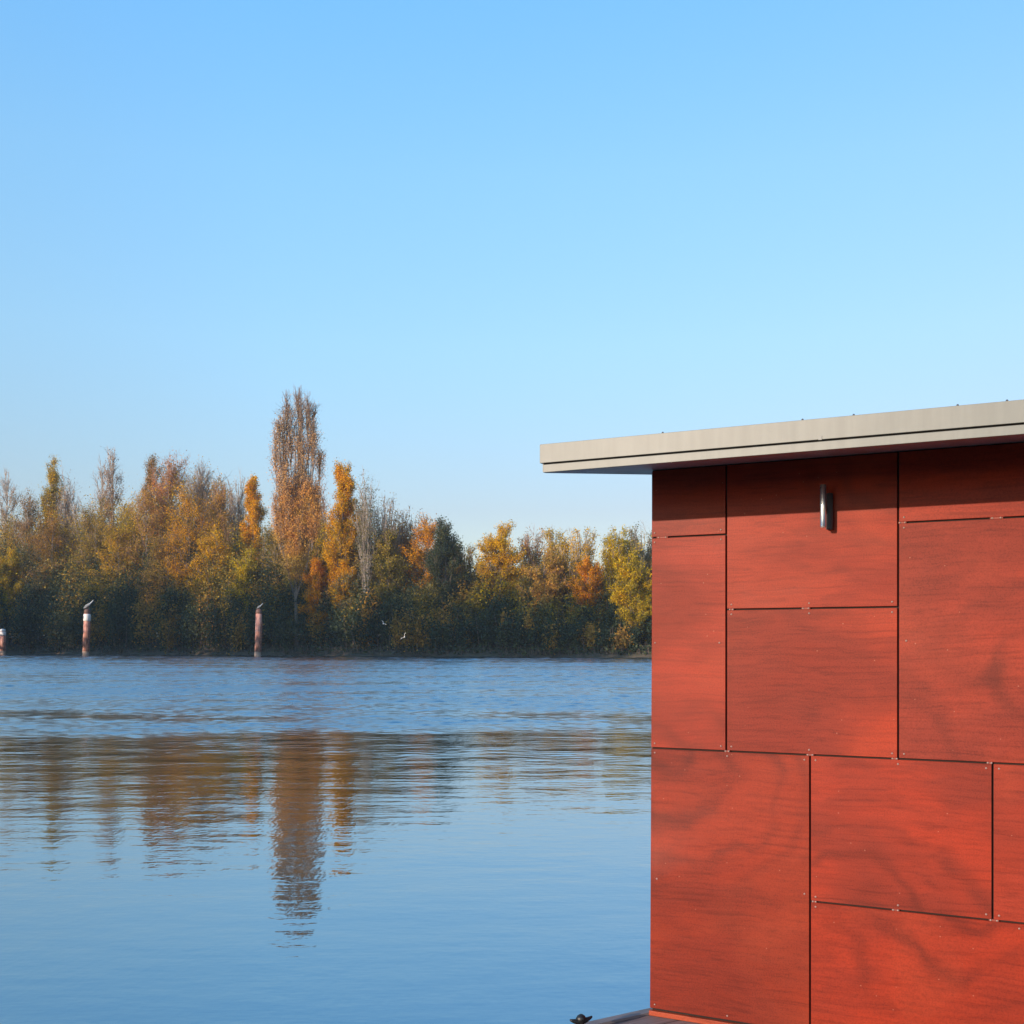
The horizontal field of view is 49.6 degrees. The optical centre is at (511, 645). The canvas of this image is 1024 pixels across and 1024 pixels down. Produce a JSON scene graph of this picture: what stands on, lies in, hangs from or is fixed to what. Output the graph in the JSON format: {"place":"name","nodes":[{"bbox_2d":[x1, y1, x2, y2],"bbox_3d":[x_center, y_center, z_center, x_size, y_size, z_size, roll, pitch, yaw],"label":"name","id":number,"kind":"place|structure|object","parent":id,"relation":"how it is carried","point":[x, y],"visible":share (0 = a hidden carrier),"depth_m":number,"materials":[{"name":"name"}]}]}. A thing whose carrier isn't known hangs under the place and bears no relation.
{"place":"outdoors","nodes":[
{"label":"outdoors","id":0,"kind":"place"},
{"bbox_2d":[0,654,651,1023],"bbox_3d":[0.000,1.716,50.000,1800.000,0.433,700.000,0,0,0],"label":"water","id":1,"kind":"structure","parent":0,"point":[231,839],"depth_m":9.74,"materials":[{"name":"blue liquid"}]},
{"bbox_2d":[0,629,5,654],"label":"mooring post","id":2,"kind":"object","parent":1,"relation":"in","point":[2,641],"visible":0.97,"depth_m":212.04,"materials":[{"name":"white paint"}]},
{"bbox_2d":[82,609,90,655],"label":"mooring post","id":3,"kind":"object","parent":1,"relation":"in","point":[86,631],"visible":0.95,"depth_m":186.85,"materials":[{"name":"wood"}]},
{"bbox_2d":[254,609,262,656],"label":"mooring post","id":4,"kind":"object","parent":1,"relation":"in","point":[258,633],"visible":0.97,"depth_m":174.97,"materials":[{"name":"wood"}]},
{"bbox_2d":[585,1008,699,1023],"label":"deck","id":5,"kind":"structure","parent":1,"relation":"in","point":[643,1016],"depth_m":4.68,"materials":[{"name":"metal"}]},
{"bbox_2d":[570,1014,591,1023],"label":"mooring cleat","id":6,"kind":"object","parent":5,"relation":"on","point":[581,1019],"visible":1,"depth_m":4.49,"materials":[{"name":"black metal"}]},
{"bbox_2d":[540,399,1023,1023],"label":"floating house","id":7,"kind":"structure","parent":1,"relation":"on","point":[838,775],"depth_m":4.36,"materials":[{"name":"red wood"}]},
{"bbox_2d":[820,484,832,529],"bbox_3d":[1.236,-0.546,4.368,0.030,0.171,0.086,0,0,41],"label":"wall light","id":8,"kind":"object","parent":7,"relation":"attached to","point":[826,510],"visible":1,"depth_m":4.35,"materials":[{"name":"metal"}]},
{"bbox_2d":[6,637,651,657],"bbox_3d":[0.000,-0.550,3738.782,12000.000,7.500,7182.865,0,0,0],"label":"ground","id":9,"kind":"structure","parent":0,"point":[386,652],"depth_m":189.37,"materials":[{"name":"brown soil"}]},
{"bbox_2d":[0,469,26,552],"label":"poplar tree","id":10,"kind":"object","parent":9,"relation":"on","point":[5,485],"visible":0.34,"depth_m":244.98,"materials":[{"name":"brown plant"}]},
{"bbox_2d":[0,546,30,645],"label":"tree","id":11,"kind":"object","parent":9,"relation":"on","point":[9,562],"visible":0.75,"depth_m":231.67,"materials":[{"name":"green plant"}]},
{"bbox_2d":[5,483,48,575],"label":"tree","id":12,"kind":"object","parent":9,"relation":"on","point":[27,523],"visible":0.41,"depth_m":240.73,"materials":[{"name":"brown plant"}]},
{"bbox_2d":[16,510,75,605],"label":"tree","id":13,"kind":"object","parent":9,"relation":"on","point":[49,535],"visible":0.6,"depth_m":230.79,"materials":[{"name":"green plant"}]},
{"bbox_2d":[38,454,66,559],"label":"poplar tree","id":14,"kind":"object","parent":9,"relation":"on","point":[53,476],"visible":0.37,"depth_m":242.93,"materials":[{"name":"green plant"}]},
{"bbox_2d":[53,460,81,545],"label":"birch tree","id":15,"kind":"object","parent":9,"relation":"on","point":[66,505],"visible":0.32,"depth_m":243.32,"materials":[{"name":"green plant"}]},
{"bbox_2d":[66,496,94,635],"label":"birch tree","id":16,"kind":"object","parent":9,"relation":"on","point":[76,521],"visible":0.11,"depth_m":237.04,"materials":[{"name":"brown plant"}]},
{"bbox_2d":[67,493,115,584],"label":"tree","id":17,"kind":"object","parent":9,"relation":"on","point":[96,542],"visible":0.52,"depth_m":228.23,"materials":[{"name":"brown plant"}]},
{"bbox_2d":[89,454,111,562],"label":"poplar tree","id":18,"kind":"object","parent":9,"relation":"on","point":[101,481],"visible":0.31,"depth_m":239.12,"materials":[{"name":"brown plant"}]},
{"bbox_2d":[89,446,125,551],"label":"poplar tree","id":19,"kind":"object","parent":9,"relation":"on","point":[111,471],"visible":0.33,"depth_m":238.65,"materials":[{"name":"brown plant"}]},
{"bbox_2d":[83,522,146,638],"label":"tree","id":20,"kind":"object","parent":9,"relation":"on","point":[111,536],"visible":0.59,"depth_m":219.09,"materials":[{"name":"brown plant"}]},
{"bbox_2d":[100,498,145,566],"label":"tree","id":21,"kind":"object","parent":9,"relation":"on","point":[123,516],"visible":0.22,"depth_m":226.65,"materials":[{"name":"brown plant"}]},
{"bbox_2d":[112,485,173,640],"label":"tree","id":22,"kind":"object","parent":9,"relation":"on","point":[142,506],"visible":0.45,"depth_m":219.42,"materials":[{"name":"brown plant"}]},
{"bbox_2d":[136,453,166,638],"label":"poplar tree","id":23,"kind":"object","parent":9,"relation":"on","point":[151,463],"visible":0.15,"depth_m":229.91,"materials":[{"name":"brown plant"}]},
{"bbox_2d":[131,450,193,567],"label":"tree","id":24,"kind":"object","parent":9,"relation":"on","point":[169,477],"visible":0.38,"depth_m":223.19,"materials":[{"name":"brown plant"}]},
{"bbox_2d":[132,532,194,643],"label":"tree","id":25,"kind":"object","parent":9,"relation":"on","point":[155,556],"visible":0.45,"depth_m":211.53,"materials":[{"name":"brown plant"}]},
{"bbox_2d":[152,480,221,601],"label":"tree","id":26,"kind":"object","parent":9,"relation":"on","point":[179,569],"visible":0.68,"depth_m":211.59,"materials":[{"name":"brown plant"}]},
{"bbox_2d":[162,457,233,553],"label":"bare tree","id":27,"kind":"object","parent":9,"relation":"on","point":[199,489],"visible":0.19,"depth_m":223.75,"materials":[{"name":"brown plant"}]},
{"bbox_2d":[181,519,235,641],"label":"tree","id":28,"kind":"object","parent":9,"relation":"on","point":[208,550],"visible":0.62,"depth_m":207.25,"materials":[{"name":"yellow plant"}]},
{"bbox_2d":[198,473,243,574],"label":"tree","id":29,"kind":"object","parent":9,"relation":"on","point":[217,505],"visible":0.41,"depth_m":214.87,"materials":[{"name":"brown plant"}]},
{"bbox_2d":[220,471,246,546],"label":"birch tree","id":30,"kind":"object","parent":9,"relation":"on","point":[238,506],"visible":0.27,"depth_m":223.36,"materials":[{"name":"brown plant"}]},
{"bbox_2d":[220,546,263,643],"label":"tree","id":31,"kind":"object","parent":9,"relation":"on","point":[243,572],"visible":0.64,"depth_m":200.74,"materials":[{"name":"green plant"}]},
{"bbox_2d":[238,473,268,566],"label":"poplar tree","id":32,"kind":"object","parent":9,"relation":"on","point":[255,509],"visible":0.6,"depth_m":212.02,"materials":[{"name":"orange plant"}]},
{"bbox_2d":[253,525,292,641],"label":"tree","id":33,"kind":"object","parent":9,"relation":"on","point":[274,548],"visible":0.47,"depth_m":201.09,"materials":[{"name":"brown plant"}]},
{"bbox_2d":[266,385,330,648],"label":"poplar tree","id":34,"kind":"object","parent":9,"relation":"on","point":[297,520],"visible":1,"depth_m":193.31,"materials":[{"name":"brown plant"}]},
{"bbox_2d":[293,554,332,646],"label":"tree","id":35,"kind":"object","parent":9,"relation":"on","point":[316,580],"visible":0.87,"depth_m":191.38,"materials":[{"name":"brown plant"}]},
{"bbox_2d":[313,478,330,556],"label":"tree","id":36,"kind":"object","parent":9,"relation":"on","point":[322,512],"visible":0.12,"depth_m":210.97,"materials":[{"name":"brown plant"}]},
{"bbox_2d":[0,508,651,654],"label":"undergrowth","id":37,"kind":"object","parent":9,"relation":"on","point":[419,620],"visible":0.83,"depth_m":196.96,"materials":[{"name":"green plant"}]},
{"bbox_2d":[0,456,651,611],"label":"woodland","id":38,"kind":"object","parent":9,"relation":"on","point":[541,569],"visible":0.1,"depth_m":212.16,"materials":[{"name":"brown plant"}]},
{"bbox_2d":[14,503,648,637],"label":"woodland","id":39,"kind":"object","parent":9,"relation":"on","point":[265,554],"depth_m":223.15,"materials":[{"name":"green plant"}]},
{"bbox_2d":[320,457,360,645],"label":"poplar tree","id":40,"kind":"object","parent":9,"relation":"on","point":[341,522],"visible":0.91,"depth_m":189.48,"materials":[{"name":"orange plant"}]},
{"bbox_2d":[320,523,375,614],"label":"willow tree","id":41,"kind":"object","parent":9,"relation":"on","point":[354,584],"visible":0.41,"depth_m":189.43,"materials":[{"name":"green plant"}]},
{"bbox_2d":[346,467,382,644],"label":"birch tree","id":42,"kind":"object","parent":9,"relation":"on","point":[365,542],"visible":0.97,"depth_m":188.12,"materials":[{"name":"grey plant"}]},
{"bbox_2d":[360,527,412,638],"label":"tree","id":43,"kind":"object","parent":9,"relation":"on","point":[389,561],"visible":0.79,"depth_m":187.56,"materials":[{"name":"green plant"}]},
{"bbox_2d":[369,492,405,585],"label":"birch tree","id":44,"kind":"object","parent":9,"relation":"on","point":[385,523],"visible":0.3,"depth_m":190.46,"materials":[{"name":"brown plant"}]},
{"bbox_2d":[397,506,430,585],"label":"tree","id":45,"kind":"object","parent":9,"relation":"on","point":[407,540],"visible":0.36,"depth_m":194.93,"materials":[{"name":"brown plant"}]},
{"bbox_2d":[399,512,438,591],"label":"tree","id":46,"kind":"object","parent":9,"relation":"on","point":[427,539],"visible":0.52,"depth_m":188.76,"materials":[{"name":"orange plant"}]},
{"bbox_2d":[421,515,469,614],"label":"tree","id":47,"kind":"object","parent":9,"relation":"on","point":[442,557],"visible":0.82,"depth_m":183.05,"materials":[{"name":"green plant"}]},
{"bbox_2d":[454,544,478,581],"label":"tree","id":48,"kind":"object","parent":9,"relation":"on","point":[468,558],"visible":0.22,"depth_m":191.13,"materials":[{"name":"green plant"}]},
{"bbox_2d":[466,519,528,605],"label":"tree","id":49,"kind":"object","parent":9,"relation":"on","point":[500,544],"visible":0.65,"depth_m":183.16,"materials":[{"name":"yellow plant"}]},
{"bbox_2d":[516,526,548,577],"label":"tree","id":50,"kind":"object","parent":9,"relation":"on","point":[536,554],"visible":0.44,"depth_m":185.96,"materials":[{"name":"plant"}]},
{"bbox_2d":[513,548,573,621],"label":"tree","id":51,"kind":"object","parent":9,"relation":"on","point":[550,561],"visible":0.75,"depth_m":175.76,"materials":[{"name":"yellow plant"}]},
{"bbox_2d":[541,528,571,601],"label":"tree","id":52,"kind":"object","parent":9,"relation":"on","point":[550,536],"visible":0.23,"depth_m":182.03,"materials":[{"name":"yellow plant"}]},
{"bbox_2d":[555,527,600,579],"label":"tree","id":53,"kind":"object","parent":9,"relation":"on","point":[586,548],"visible":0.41,"depth_m":179.72,"materials":[{"name":"yellow plant"}]},
{"bbox_2d":[564,555,605,622],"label":"tree","id":54,"kind":"object","parent":9,"relation":"on","point":[589,572],"visible":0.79,"depth_m":171.36,"materials":[{"name":"orange plant"}]},
{"bbox_2d":[595,524,645,607],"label":"tree","id":55,"kind":"object","parent":9,"relation":"on","point":[614,549],"visible":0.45,"depth_m":170.64,"materials":[{"name":"yellow plant"}]},
{"bbox_2d":[606,548,651,628],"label":"tree","id":56,"kind":"object","parent":9,"relation":"on","point":[634,578],"visible":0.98,"depth_m":163.09,"materials":[{"name":"yellow plant"}]},
{"bbox_2d":[624,520,651,593],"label":"tree","id":57,"kind":"object","parent":9,"relation":"on","point":[647,555],"visible":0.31,"depth_m":172.06,"materials":[{"name":"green plant"}]},
{"bbox_2d":[0,0,1023,635],"label":"sky","id":58,"kind":"structure","parent":0,"point":[479,235],"materials":[{"name":"blue"}]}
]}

